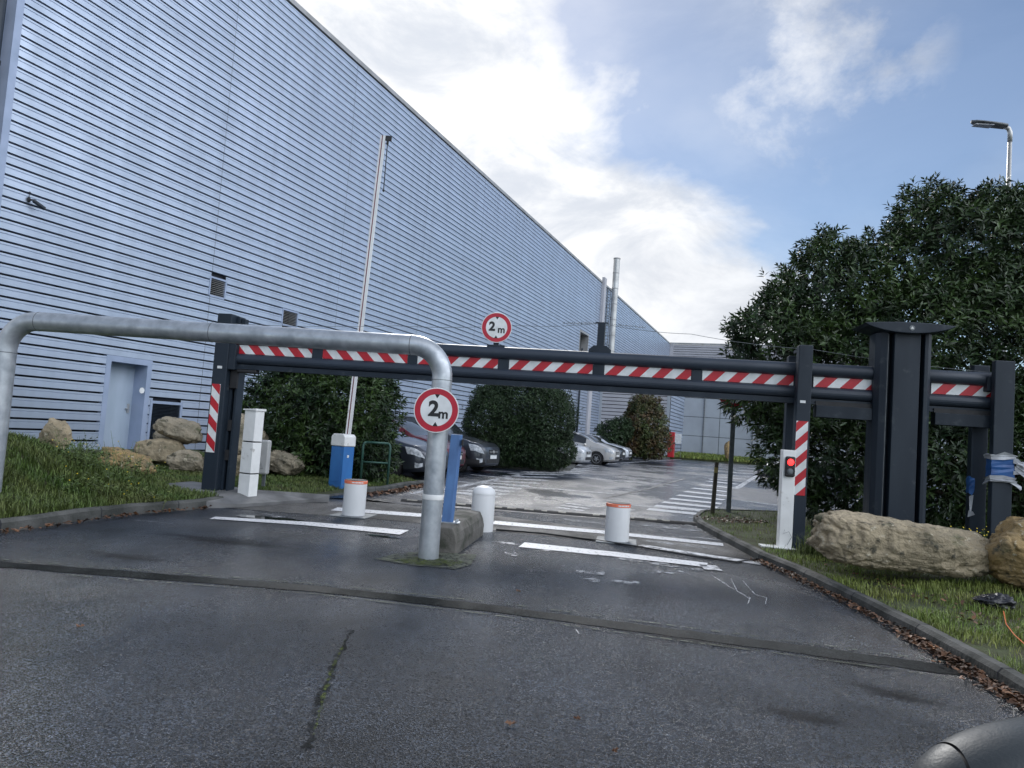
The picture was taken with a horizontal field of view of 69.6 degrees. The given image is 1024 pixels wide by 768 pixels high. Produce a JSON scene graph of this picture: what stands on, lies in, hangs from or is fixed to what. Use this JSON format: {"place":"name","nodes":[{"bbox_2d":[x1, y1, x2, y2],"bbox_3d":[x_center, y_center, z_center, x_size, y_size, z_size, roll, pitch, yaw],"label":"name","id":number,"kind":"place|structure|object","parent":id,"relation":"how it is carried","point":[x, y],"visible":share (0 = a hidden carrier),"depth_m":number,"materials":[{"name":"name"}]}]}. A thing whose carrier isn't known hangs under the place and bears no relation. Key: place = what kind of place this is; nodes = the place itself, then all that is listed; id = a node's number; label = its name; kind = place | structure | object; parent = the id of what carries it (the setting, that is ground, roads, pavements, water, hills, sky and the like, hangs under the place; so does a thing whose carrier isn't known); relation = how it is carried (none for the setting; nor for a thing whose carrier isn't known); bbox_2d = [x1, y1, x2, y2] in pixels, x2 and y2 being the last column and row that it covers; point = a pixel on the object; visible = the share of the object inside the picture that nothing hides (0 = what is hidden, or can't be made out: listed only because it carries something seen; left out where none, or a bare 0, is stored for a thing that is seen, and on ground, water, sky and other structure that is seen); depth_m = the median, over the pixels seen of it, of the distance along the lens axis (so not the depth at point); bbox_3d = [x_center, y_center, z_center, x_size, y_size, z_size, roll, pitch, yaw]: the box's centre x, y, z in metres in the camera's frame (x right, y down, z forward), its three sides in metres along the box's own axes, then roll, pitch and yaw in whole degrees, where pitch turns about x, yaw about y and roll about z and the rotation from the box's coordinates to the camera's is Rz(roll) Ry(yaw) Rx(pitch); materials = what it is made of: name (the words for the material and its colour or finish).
{"place":"outdoors","nodes":[
{"label":"outdoors","id":0,"kind":"place"},
{"bbox_2d":[0,430,220,517],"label":"grass bank","id":1,"kind":"structure","parent":0,"point":[40,477],"depth_m":9.09,"materials":[{"name":"green plant"}]},
{"bbox_2d":[25,428,175,509],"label":"bank weeds","id":2,"kind":"object","parent":1,"relation":"on","point":[78,451],"visible":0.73,"depth_m":9.97,"materials":[{"name":"green plant"}]},
{"bbox_2d":[67,449,417,494],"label":"grass verge","id":3,"kind":"object","parent":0,"point":[324,492],"depth_m":13.77,"materials":[{"name":"green plant"}]},
{"bbox_2d":[38,417,71,448],"bbox_3d":[-7.752,0.911,12.521,0.434,0.676,0.612,4,-4,0],"label":"boulder","id":4,"kind":"object","parent":3,"relation":"on","point":[62,427],"visible":0.69,"depth_m":12.38,"materials":[{"name":"stone"}]},
{"bbox_2d":[97,446,155,474],"bbox_3d":[-6.874,1.450,13.099,0.936,0.635,0.846,6,-4,-32],"label":"boulder","id":5,"kind":"object","parent":3,"relation":"on","point":[133,457],"visible":0.33,"depth_m":12.94,"materials":[{"name":"stone"}]},
{"bbox_2d":[133,438,186,463],"bbox_3d":[-7.024,1.373,14.932,1.159,0.542,0.816,4,-4,0],"label":"boulder","id":6,"kind":"object","parent":3,"relation":"on","point":[157,450],"visible":0.57,"depth_m":14.63,"materials":[{"name":"stone"}]},
{"bbox_2d":[153,416,202,444],"bbox_3d":[-6.806,0.965,15.134,1.022,0.566,0.700,4,-4,0],"label":"boulder","id":7,"kind":"object","parent":6,"relation":"on","point":[184,431],"visible":0.99,"depth_m":14.87,"materials":[{"name":"grey stone"}]},
{"bbox_2d":[166,449,203,472],"bbox_3d":[-6.303,1.514,14.317,0.696,0.491,0.707,4,-4,0],"label":"boulder","id":8,"kind":"object","parent":3,"relation":"on","point":[185,460],"visible":0.82,"depth_m":14.06,"materials":[{"name":"grey stone"}]},
{"bbox_2d":[238,413,268,454],"bbox_3d":[-5.453,1.130,14.941,0.906,1.084,1.110,4,-4,0],"label":"boulder","id":9,"kind":"object","parent":3,"relation":"on","point":[265,436],"visible":0.09,"depth_m":14.52,"materials":[{"name":"grey stone"}]},
{"bbox_2d":[258,440,271,485],"bbox_3d":[-4.233,1.347,12.533,0.200,0.788,0.194,4,-4,9],"label":"junction box","id":10,"kind":"object","parent":3,"relation":"on","point":[265,458],"visible":0.66,"depth_m":12.46,"materials":[{"name":"grey plastic"}]},
{"bbox_2d":[269,450,304,475],"bbox_3d":[-4.696,1.607,15.078,0.975,0.508,0.792,4,-4,0],"label":"boulder","id":11,"kind":"object","parent":3,"relation":"on","point":[284,463],"visible":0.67,"depth_m":14.79,"materials":[{"name":"grey stone"}]},
{"bbox_2d":[242,371,407,483],"bbox_3d":[-4.119,0.503,16.261,3.733,3.368,3.076,4,-4,0],"label":"laurel bush","id":12,"kind":"object","parent":3,"relation":"on","point":[320,418],"visible":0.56,"depth_m":15.39,"materials":[{"name":"green plant"}]},
{"bbox_2d":[359,441,390,484],"bbox_3d":[-2.817,1.625,15.191,0.600,0.871,0.050,5,-4,-16],"label":"safety railing","id":13,"kind":"object","parent":3,"relation":"on","point":[388,462],"visible":0.95,"depth_m":15.20,"materials":[{"name":"green metal"}]},
{"bbox_2d":[0,504,1023,767],"bbox_3d":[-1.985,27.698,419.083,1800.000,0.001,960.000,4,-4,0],"label":"ground","id":14,"kind":"structure","parent":0,"point":[138,672],"depth_m":4.43,"materials":[{"name":"grey asphalt"}]},
{"bbox_2d":[0,0,6,64],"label":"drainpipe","id":15,"kind":"object","parent":14,"relation":"on","point":[3,4],"visible":1,"depth_m":14.82,"materials":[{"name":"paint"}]},
{"bbox_2d":[0,505,211,533],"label":"leaf litter","id":16,"kind":"object","parent":14,"relation":"on","point":[6,531],"visible":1,"depth_m":8.49,"materials":[{"name":"brown plant"}]},
{"bbox_2d":[0,496,223,532],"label":"kerb","id":17,"kind":"structure","parent":14,"relation":"on","point":[43,519],"depth_m":8.74,"materials":[{"name":"concrete"}]},
{"bbox_2d":[201,313,248,490],"bbox_3d":[-4.508,0.355,11.597,0.380,2.906,0.350,3,-4,10],"label":"gate post","id":18,"kind":"object","parent":14,"relation":"on","point":[223,431],"visible":0.69,"depth_m":11.49,"materials":[{"name":"metal"}]},
{"bbox_2d":[227,322,991,411],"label":"gate beam","id":19,"kind":"structure","parent":18,"relation":"attached to","point":[599,367],"depth_m":10.56,"materials":[{"name":"metal"}]},
{"bbox_2d":[246,322,597,327],"bbox_3d":[-1.628,-0.929,11.158,5.892,0.297,0.045,4,-4,9],"label":"tension wire","id":20,"kind":"object","parent":19,"relation":"attached to","point":[414,326],"visible":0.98,"depth_m":11.25,"materials":[{"name":"grey paint"}]},
{"bbox_2d":[481,312,511,346],"bbox_3d":[-0.230,-0.798,10.901,0.452,0.526,0.045,4,-4,0],"label":"height limit sign","id":21,"kind":"object","parent":19,"relation":"on","point":[496,328],"visible":1,"depth_m":10.88,"materials":[{"name":"metal"}]},
{"bbox_2d":[605,323,991,372],"bbox_3d":[3.881,-0.523,10.237,5.322,0.443,0.041,3,-4,10],"label":"tension wire","id":22,"kind":"object","parent":19,"relation":"attached to","point":[764,345],"visible":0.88,"depth_m":10.35,"materials":[{"name":"grey paint"}]},
{"bbox_2d":[0,312,451,560],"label":"height limit arch","id":23,"kind":"structure","parent":14,"relation":"on","point":[15,331],"depth_m":7.93,"materials":[{"name":"metal"}]},
{"bbox_2d":[414,388,458,432],"bbox_3d":[-0.783,0.273,7.652,0.469,0.469,0.095,4,-4,0],"label":"height limit sign","id":24,"kind":"object","parent":23,"relation":"attached to","point":[436,410],"visible":1,"depth_m":7.61,"materials":[{"name":"metal"}]},
{"bbox_2d":[192,536,262,544],"bbox_3d":[-3.091,1.680,7.900,3.000,0.001,0.900,4,-4,6],"label":"damp stain","id":25,"kind":"object","parent":14,"relation":"on","point":[216,540],"visible":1,"depth_m":7.86,"materials":[{"name":"black asphalt"}]},
{"bbox_2d":[168,481,329,507],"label":"footway","id":26,"kind":"structure","parent":14,"relation":"on","point":[234,498],"depth_m":11.44,"materials":[{"name":"grey concrete"}]},
{"bbox_2d":[238,409,265,496],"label":"card reader pillar","id":27,"kind":"structure","parent":26,"relation":"on","point":[250,453],"depth_m":11.35,"materials":[{"name":"white metal"}]},
{"bbox_2d":[236,515,308,522],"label":"puddle","id":28,"kind":"object","parent":14,"relation":"on","point":[267,517],"visible":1,"depth_m":9.79,"materials":[{"name":"liquid"}]},
{"bbox_2d":[210,517,407,533],"bbox_3d":[-2.606,1.807,9.478,2.514,0.001,0.447,4,-4,4],"label":"road marking","id":29,"kind":"object","parent":14,"relation":"on","point":[373,529],"visible":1,"depth_m":9.48,"materials":[{"name":"white paint"}]},
{"bbox_2d":[300,630,353,747],"bbox_3d":[-0.980,1.584,3.999,0.088,0.001,1.802,5,-4,-7],"label":"crack","id":30,"kind":"object","parent":14,"relation":"on","point":[307,744],"visible":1,"depth_m":3.69,"materials":[{"name":"black asphalt"}]},
{"bbox_2d":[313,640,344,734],"bbox_3d":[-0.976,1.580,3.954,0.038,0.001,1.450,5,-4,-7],"label":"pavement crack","id":31,"kind":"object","parent":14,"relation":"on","point":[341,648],"visible":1,"depth_m":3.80,"materials":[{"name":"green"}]},
{"bbox_2d":[367,480,423,491],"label":"kerb","id":32,"kind":"structure","parent":14,"relation":"on","point":[388,486],"depth_m":15.30,"materials":[{"name":"concrete"}]},
{"bbox_2d":[375,552,475,568],"bbox_3d":[-0.890,1.817,7.673,1.012,0.001,0.900,4,-4,0],"label":"footing patch","id":33,"kind":"object","parent":14,"relation":"on","point":[447,554],"visible":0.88,"depth_m":7.64,"materials":[{"name":"green plant"}]},
{"bbox_2d":[393,557,463,565],"bbox_3d":[-0.856,1.804,7.487,0.764,0.001,0.416,4,-4,0],"label":"footing moss","id":34,"kind":"object","parent":33,"relation":"on","point":[423,563],"visible":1,"depth_m":7.47,"materials":[{"name":"green"}]},
{"bbox_2d":[0,0,859,450],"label":"warehouse","id":35,"kind":"structure","parent":14,"relation":"on","point":[194,160],"depth_m":20.47,"materials":[{"name":"paint"}]},
{"bbox_2d":[94,354,152,448],"bbox_3d":[-9.611,0.644,17.963,0.481,2.601,1.337,3,-4,21],"label":"door","id":36,"kind":"structure","parent":35,"relation":"in","point":[127,381],"depth_m":18.30,"materials":[{"name":"paint"}]},
{"bbox_2d":[579,329,588,350],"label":"window","id":37,"kind":"structure","parent":35,"relation":"in","point":[583,339],"depth_m":57.95,"materials":[{"name":"grey glass"}]},
{"bbox_2d":[604,257,620,352],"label":"chimney","id":38,"kind":"object","parent":35,"relation":"attached to","point":[613,312],"visible":0.59,"depth_m":62.90,"materials":[{"name":"metal"}]},
{"bbox_2d":[439,510,483,552],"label":"concrete block","id":39,"kind":"structure","parent":14,"relation":"on","point":[466,531],"depth_m":8.49,"materials":[{"name":"grey concrete"}]},
{"bbox_2d":[441,434,463,523],"bbox_3d":[-0.675,1.078,8.418,0.230,0.999,0.200,4,-4,0],"label":"boom rest post","id":40,"kind":"object","parent":39,"relation":"on","point":[456,445],"visible":0.98,"depth_m":8.39,"materials":[{"name":"metal"}]},
{"bbox_2d":[5,559,948,661],"bbox_3d":[-1.853,1.642,5.987,10.027,0.001,0.420,4,-4,8],"label":"trench joint","id":41,"kind":"object","parent":14,"relation":"on","point":[469,599],"visible":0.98,"depth_m":6.01,"materials":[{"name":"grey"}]},
{"bbox_2d":[471,485,495,531],"bbox_3d":[-0.400,1.708,10.134,0.324,0.616,0.324,4,-4,0],"label":"fixed bollard","id":42,"kind":"object","parent":14,"relation":"on","point":[483,500],"visible":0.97,"depth_m":10.01,"materials":[{"name":"white plastic"}]},
{"bbox_2d":[0,561,967,675],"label":"trench strip","id":43,"kind":"object","parent":14,"relation":"on","point":[854,656],"visible":1,"depth_m":5.66,"materials":[{"name":"concrete"}]},
{"bbox_2d":[235,498,752,558],"bbox_3d":[-0.298,2.089,11.224,7.685,0.001,2.772,3,-4,10],"label":"gate foundation","id":44,"kind":"object","parent":14,"relation":"on","point":[332,504],"visible":0.36,"depth_m":10.71,"materials":[{"name":"concrete"}]},
{"bbox_2d":[328,479,376,518],"bbox_3d":[-2.287,1.654,10.710,0.540,0.526,0.540,3,-4,10],"label":"retractable bollard","id":45,"kind":"object","parent":44,"relation":"on","point":[354,498],"visible":1,"depth_m":10.57,"materials":[{"name":"white metal"}]},
{"bbox_2d":[334,507,420,516],"bbox_3d":[-1.850,1.975,11.271,1.759,0.001,0.445,4,-4,0],"label":"road marking","id":46,"kind":"object","parent":44,"relation":"on","point":[389,513],"visible":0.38,"depth_m":11.26,"materials":[{"name":"white paint"}]},
{"bbox_2d":[493,521,722,545],"bbox_3d":[1.357,2.172,10.758,3.358,0.001,0.462,3,-4,10],"label":"road marking","id":47,"kind":"object","parent":44,"relation":"on","point":[589,530],"visible":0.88,"depth_m":10.79,"materials":[{"name":"white paint"}]},
{"bbox_2d":[595,501,636,544],"bbox_3d":[1.436,1.877,10.014,0.540,0.526,0.540,3,-4,10],"label":"retractable bollard","id":48,"kind":"object","parent":44,"relation":"on","point":[617,522],"visible":0.94,"depth_m":9.88,"materials":[{"name":"white plastic"}]},
{"bbox_2d":[67,574,944,676],"bbox_3d":[-0.344,1.717,5.454,6.485,0.001,0.310,3,-4,10],"label":"trench joint","id":49,"kind":"object","parent":14,"relation":"on","point":[534,620],"visible":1,"depth_m":5.47,"materials":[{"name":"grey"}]},
{"bbox_2d":[519,542,706,566],"bbox_3d":[1.200,2.039,8.823,2.228,0.001,0.410,3,-4,13],"label":"road marking","id":50,"kind":"object","parent":14,"relation":"on","point":[602,552],"visible":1,"depth_m":8.82,"materials":[{"name":"white paint"}]},
{"bbox_2d":[496,529,757,562],"bbox_3d":[1.413,2.097,9.576,3.514,0.022,0.588,3,-4,18],"label":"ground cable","id":51,"kind":"object","parent":14,"relation":"on","point":[630,545],"visible":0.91,"depth_m":9.57,"materials":[{"name":"grey rubber"}]},
{"bbox_2d":[641,545,759,564],"bbox_3d":[2.358,2.154,9.324,1.565,0.001,0.207,2,-4,32],"label":"road marking","id":52,"kind":"object","parent":14,"relation":"on","point":[702,554],"visible":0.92,"depth_m":9.29,"materials":[{"name":"grey paint"}]},
{"bbox_2d":[772,709,836,722],"bbox_3d":[1.561,1.763,3.902,0.900,0.001,0.440,3,-4,11],"label":"damp stain","id":53,"kind":"object","parent":14,"relation":"on","point":[796,716],"visible":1,"depth_m":3.88,"materials":[{"name":"grey asphalt"}]},
{"bbox_2d":[750,558,911,631],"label":"leaf litter","id":54,"kind":"object","parent":14,"relation":"on","point":[842,598],"visible":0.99,"depth_m":7.03,"materials":[{"name":"brown plant"}]},
{"bbox_2d":[693,509,1023,693],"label":"kerb","id":55,"kind":"structure","parent":14,"relation":"on","point":[999,671],"depth_m":6.26,"materials":[{"name":"concrete"}]},
{"bbox_2d":[700,508,1023,674],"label":"grass verge","id":56,"kind":"object","parent":14,"relation":"on","point":[983,648],"depth_m":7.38,"materials":[{"name":"green plant"}]},
{"bbox_2d":[710,462,718,513],"bbox_3d":[3.832,1.977,13.927,0.098,0.999,0.070,4,-4,0],"label":"wooden stake","id":57,"kind":"object","parent":56,"relation":"on","point":[714,488],"visible":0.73,"depth_m":13.91,"materials":[{"name":"brown wood"}]},
{"bbox_2d":[720,399,741,511],"bbox_3d":[4.334,1.135,14.483,0.760,2.817,0.064,4,-4,0],"label":"sign post","id":58,"kind":"object","parent":56,"relation":"on","point":[730,467],"visible":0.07,"depth_m":14.45,"materials":[{"name":"black metal"}]},
{"bbox_2d":[696,515,771,523],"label":"leaf litter","id":59,"kind":"object","parent":56,"relation":"on","point":[736,520],"visible":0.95,"depth_m":12.55,"materials":[{"name":"brown plant"}]},
{"bbox_2d":[758,449,795,549],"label":"signal pillar","id":60,"kind":"structure","parent":56,"relation":"on","point":[786,499],"depth_m":9.77,"materials":[{"name":"white metal"}]},
{"bbox_2d":[782,345,812,548],"bbox_3d":[3.893,0.903,10.117,0.199,2.828,0.641,4,-4,6],"label":"gate post","id":61,"kind":"object","parent":56,"relation":"on","point":[796,428],"visible":0.71,"depth_m":9.85,"materials":[{"name":"metal"}]},
{"bbox_2d":[717,171,1023,537],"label":"laurel tree","id":62,"kind":"object","parent":56,"relation":"on","point":[982,295],"visible":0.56,"depth_m":12.63,"materials":[{"name":"green plant"}]},
{"bbox_2d":[805,510,992,577],"bbox_3d":[4.107,1.677,7.787,1.871,0.584,0.893,4,-4,5],"label":"boulder","id":63,"kind":"object","parent":56,"relation":"on","point":[868,541],"visible":0.98,"depth_m":7.43,"materials":[{"name":"beige stone"}]},
{"bbox_2d":[853,322,955,523],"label":"winch tower","id":64,"kind":"structure","parent":56,"relation":"on","point":[896,456],"depth_m":9.72,"materials":[{"name":"metal"}]},
{"bbox_2d":[813,401,871,420],"bbox_3d":[4.549,0.368,10.044,0.793,0.222,0.160,3,-4,10],"label":"support rail","id":65,"kind":"object","parent":64,"relation":"attached to","point":[842,410],"visible":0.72,"depth_m":9.98,"materials":[{"name":"metal"}]},
{"bbox_2d":[823,561,1019,638],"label":"leaf litter","id":66,"kind":"object","parent":56,"relation":"on","point":[974,613],"visible":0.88,"depth_m":6.61,"materials":[{"name":"brown plant"}]},
{"bbox_2d":[971,592,1015,611],"bbox_3d":[4.262,1.926,6.525,0.369,0.163,0.214,4,-4,6],"label":"plastic bag","id":67,"kind":"object","parent":56,"relation":"on","point":[998,598],"visible":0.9,"depth_m":6.47,"materials":[{"name":"black plastic"}]},
{"bbox_2d":[965,360,1023,538],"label":"gate post","id":68,"kind":"object","parent":56,"relation":"on","point":[995,470],"visible":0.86,"depth_m":9.54,"materials":[{"name":"steel"},{"name":"dark grey paint"}]},
{"bbox_2d":[930,408,989,428],"bbox_3d":[6.024,0.458,9.795,0.786,0.222,0.160,3,-4,10],"label":"support rail","id":69,"kind":"object","parent":68,"relation":"attached to","point":[960,418],"visible":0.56,"depth_m":9.74,"materials":[{"name":"metal"}]},
{"bbox_2d":[985,516,1023,588],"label":"boulder","id":70,"kind":"object","parent":56,"relation":"on","point":[1004,547],"visible":0.88,"depth_m":7.28,"materials":[{"name":"stone"}]},
{"bbox_2d":[860,685,930,701],"bbox_3d":[2.284,1.845,4.378,1.100,0.001,0.560,3,-4,23],"label":"damp stain","id":71,"kind":"object","parent":14,"relation":"on","point":[884,693],"visible":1,"depth_m":4.35,"materials":[{"name":"grey asphalt"}]},
{"bbox_2d":[893,630,1023,710],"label":"leaf litter","id":72,"kind":"object","parent":14,"relation":"on","point":[1005,690],"visible":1,"depth_m":4.88,"materials":[{"name":"brown plant"}]},
{"bbox_2d":[329,458,953,522],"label":"car park","id":73,"kind":"structure","parent":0,"point":[622,472],"depth_m":20.19,"materials":[{"name":"grey asphalt"}]},
{"bbox_2d":[328,135,391,488],"bbox_3d":[-2.974,-1.439,14.445,0.571,7.095,0.403,2,-4,29],"label":"barrier","id":74,"kind":"object","parent":73,"relation":"on","point":[341,461],"visible":0.92,"depth_m":14.33,"materials":[{"name":"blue metal"}]},
{"bbox_2d":[292,427,448,476],"bbox_3d":[-3.966,1.611,19.447,4.574,1.469,2.118,3,-4,21],"label":"parked car","id":75,"kind":"object","parent":73,"relation":"on","point":[412,455],"visible":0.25,"depth_m":18.03,"materials":[{"name":"grey metal"}]},
{"bbox_2d":[366,483,423,496],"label":"leaf litter","id":76,"kind":"object","parent":73,"relation":"on","point":[408,488],"visible":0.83,"depth_m":14.65,"materials":[{"name":"brown plant"}]},
{"bbox_2d":[387,418,465,471],"bbox_3d":[-3.444,1.763,21.667,4.124,1.519,2.058,3,-4,21],"label":"parked car","id":77,"kind":"object","parent":73,"relation":"on","point":[412,429],"visible":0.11,"depth_m":21.19,"materials":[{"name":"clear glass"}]},
{"bbox_2d":[390,415,499,471],"bbox_3d":[-2.618,1.904,23.914,4.424,1.639,2.057,3,-4,21],"label":"parked car","id":78,"kind":"object","parent":73,"relation":"on","point":[481,454],"visible":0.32,"depth_m":22.79,"materials":[{"name":"grey metal"}]},
{"bbox_2d":[486,463,575,470],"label":"planted island","id":79,"kind":"structure","parent":73,"relation":"on","point":[571,466],"depth_m":26.84,"materials":[{"name":"stone"}]},
{"bbox_2d":[460,384,583,471],"bbox_3d":[0.408,1.263,27.428,4.716,3.848,3.400,4,-4,0],"label":"clipped hedge","id":80,"kind":"object","parent":79,"relation":"on","point":[506,411],"visible":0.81,"depth_m":26.42,"materials":[{"name":"green plant"}]},
{"bbox_2d":[401,499,696,525],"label":"rubber ramp","id":81,"kind":"structure","parent":73,"relation":"on","point":[571,513],"depth_m":12.85,"materials":[{"name":"black rubber"}]},
{"bbox_2d":[555,435,591,465],"bbox_3d":[1.502,2.847,33.389,4.124,1.540,2.059,3,-4,21],"label":"parked car","id":82,"kind":"object","parent":73,"relation":"on","point":[584,454],"visible":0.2,"depth_m":32.17,"materials":[{"name":"silver metal"}]},
{"bbox_2d":[570,432,619,464],"bbox_3d":[3.295,3.195,37.192,4.224,1.579,2.059,3,-4,21],"label":"parked car","id":83,"kind":"object","parent":73,"relation":"on","point":[603,454],"visible":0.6,"depth_m":36.03,"materials":[{"name":"silver metal"}]},
{"bbox_2d":[586,434,624,458],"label":"parked car","id":84,"kind":"object","parent":73,"relation":"on","point":[622,453],"visible":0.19,"depth_m":41.83,"materials":[{"name":"silver metal"}]},
{"bbox_2d":[588,434,631,459],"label":"parked car","id":85,"kind":"object","parent":73,"relation":"on","point":[628,452],"visible":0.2,"depth_m":45.37,"materials":[{"name":"silver metal"}]},
{"bbox_2d":[593,415,634,445],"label":"bush","id":86,"kind":"object","parent":73,"relation":"on","point":[621,434],"visible":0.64,"depth_m":47.92,"materials":[{"name":"green plant"}]},
{"bbox_2d":[597,392,684,456],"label":"annex building","id":87,"kind":"structure","parent":73,"relation":"on","point":[612,405],"depth_m":62.06,"materials":[{"name":"paint"}]},
{"bbox_2d":[604,478,685,497],"bbox_3d":[4.491,3.155,22.813,0.212,0.001,12.905,3,-4,21],"label":"tar seam","id":88,"kind":"object","parent":73,"relation":"on","point":[645,489],"visible":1,"depth_m":20.76,"materials":[{"name":"asphalt"}]},
{"bbox_2d":[622,394,674,460],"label":"autumn bush","id":89,"kind":"object","parent":73,"relation":"on","point":[642,413],"visible":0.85,"depth_m":48.80,"materials":[{"name":"green plant"}]},
{"bbox_2d":[631,456,669,459],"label":"planted island","id":90,"kind":"structure","parent":73,"relation":"on","point":[664,458],"depth_m":53.28,"materials":[{"name":"stone"}]},
{"bbox_2d":[667,432,681,456],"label":"red cabinet","id":91,"kind":"object","parent":90,"relation":"on","point":[677,438],"visible":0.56,"depth_m":60.00,"materials":[{"name":"metal"}]},
{"bbox_2d":[647,508,695,514],"bbox_3d":[3.353,2.567,14.751,1.256,0.001,0.514,3,-4,18],"label":"road marking","id":92,"kind":"object","parent":73,"relation":"on","point":[673,511],"visible":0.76,"depth_m":14.80,"materials":[{"name":"white paint"}]},
{"bbox_2d":[655,505,705,510],"bbox_3d":[3.675,2.648,15.664,1.245,0.001,0.515,3,-4,19],"label":"road marking","id":93,"kind":"object","parent":73,"relation":"on","point":[685,508],"visible":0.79,"depth_m":15.70,"materials":[{"name":"white paint"}]},
{"bbox_2d":[661,501,717,507],"bbox_3d":[4.040,2.739,16.701,1.233,0.001,0.519,3,-4,21],"label":"road marking","id":94,"kind":"object","parent":73,"relation":"on","point":[687,504],"visible":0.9,"depth_m":16.73,"materials":[{"name":"white paint"}]},
{"bbox_2d":[757,452,858,486],"bbox_3d":[11.809,3.315,28.620,4.224,1.479,2.058,4,-4,-6],"label":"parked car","id":95,"kind":"object","parent":73,"relation":"on","point":[828,477],"visible":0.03,"depth_m":27.98,"materials":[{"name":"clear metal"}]},
{"bbox_2d":[681,397,1023,458],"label":"panel building","id":96,"kind":"structure","parent":73,"relation":"on","point":[706,427],"depth_m":67.36,"materials":[{"name":"grey paint"}]},
{"bbox_2d":[970,120,1012,351],"bbox_3d":[11.734,-1.623,18.190,1.080,9.989,0.299,4,-4,0],"label":"street lamp","id":97,"kind":"object","parent":73,"relation":"on","point":[988,124],"visible":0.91,"depth_m":18.42,"materials":[{"name":"metal"}]},
{"bbox_2d":[295,0,1023,384],"label":"sky","id":98,"kind":"structure","parent":0,"point":[691,144],"materials":[{"name":"blue"}]},
{"bbox_2d":[670,457,927,476],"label":"bank","id":99,"kind":"structure","parent":0,"point":[711,460],"depth_m":61.18,"materials":[{"name":"green plant"}]},
{"bbox_2d":[675,451,768,462],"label":"grass","id":100,"kind":"structure","parent":99,"relation":"on","point":[696,455],"depth_m":62.01,"materials":[{"name":"green plant"}]},
{"bbox_2d":[773,534,842,563],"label":"tall grass","id":101,"kind":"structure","parent":0,"point":[810,550],"depth_m":9.12,"materials":[{"name":"green plant"}]},
{"bbox_2d":[911,716,1023,767],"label":"wing mirror","id":102,"kind":"object","parent":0,"point":[997,744],"visible":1,"depth_m":0.77,"materials":[{"name":"plastic"}]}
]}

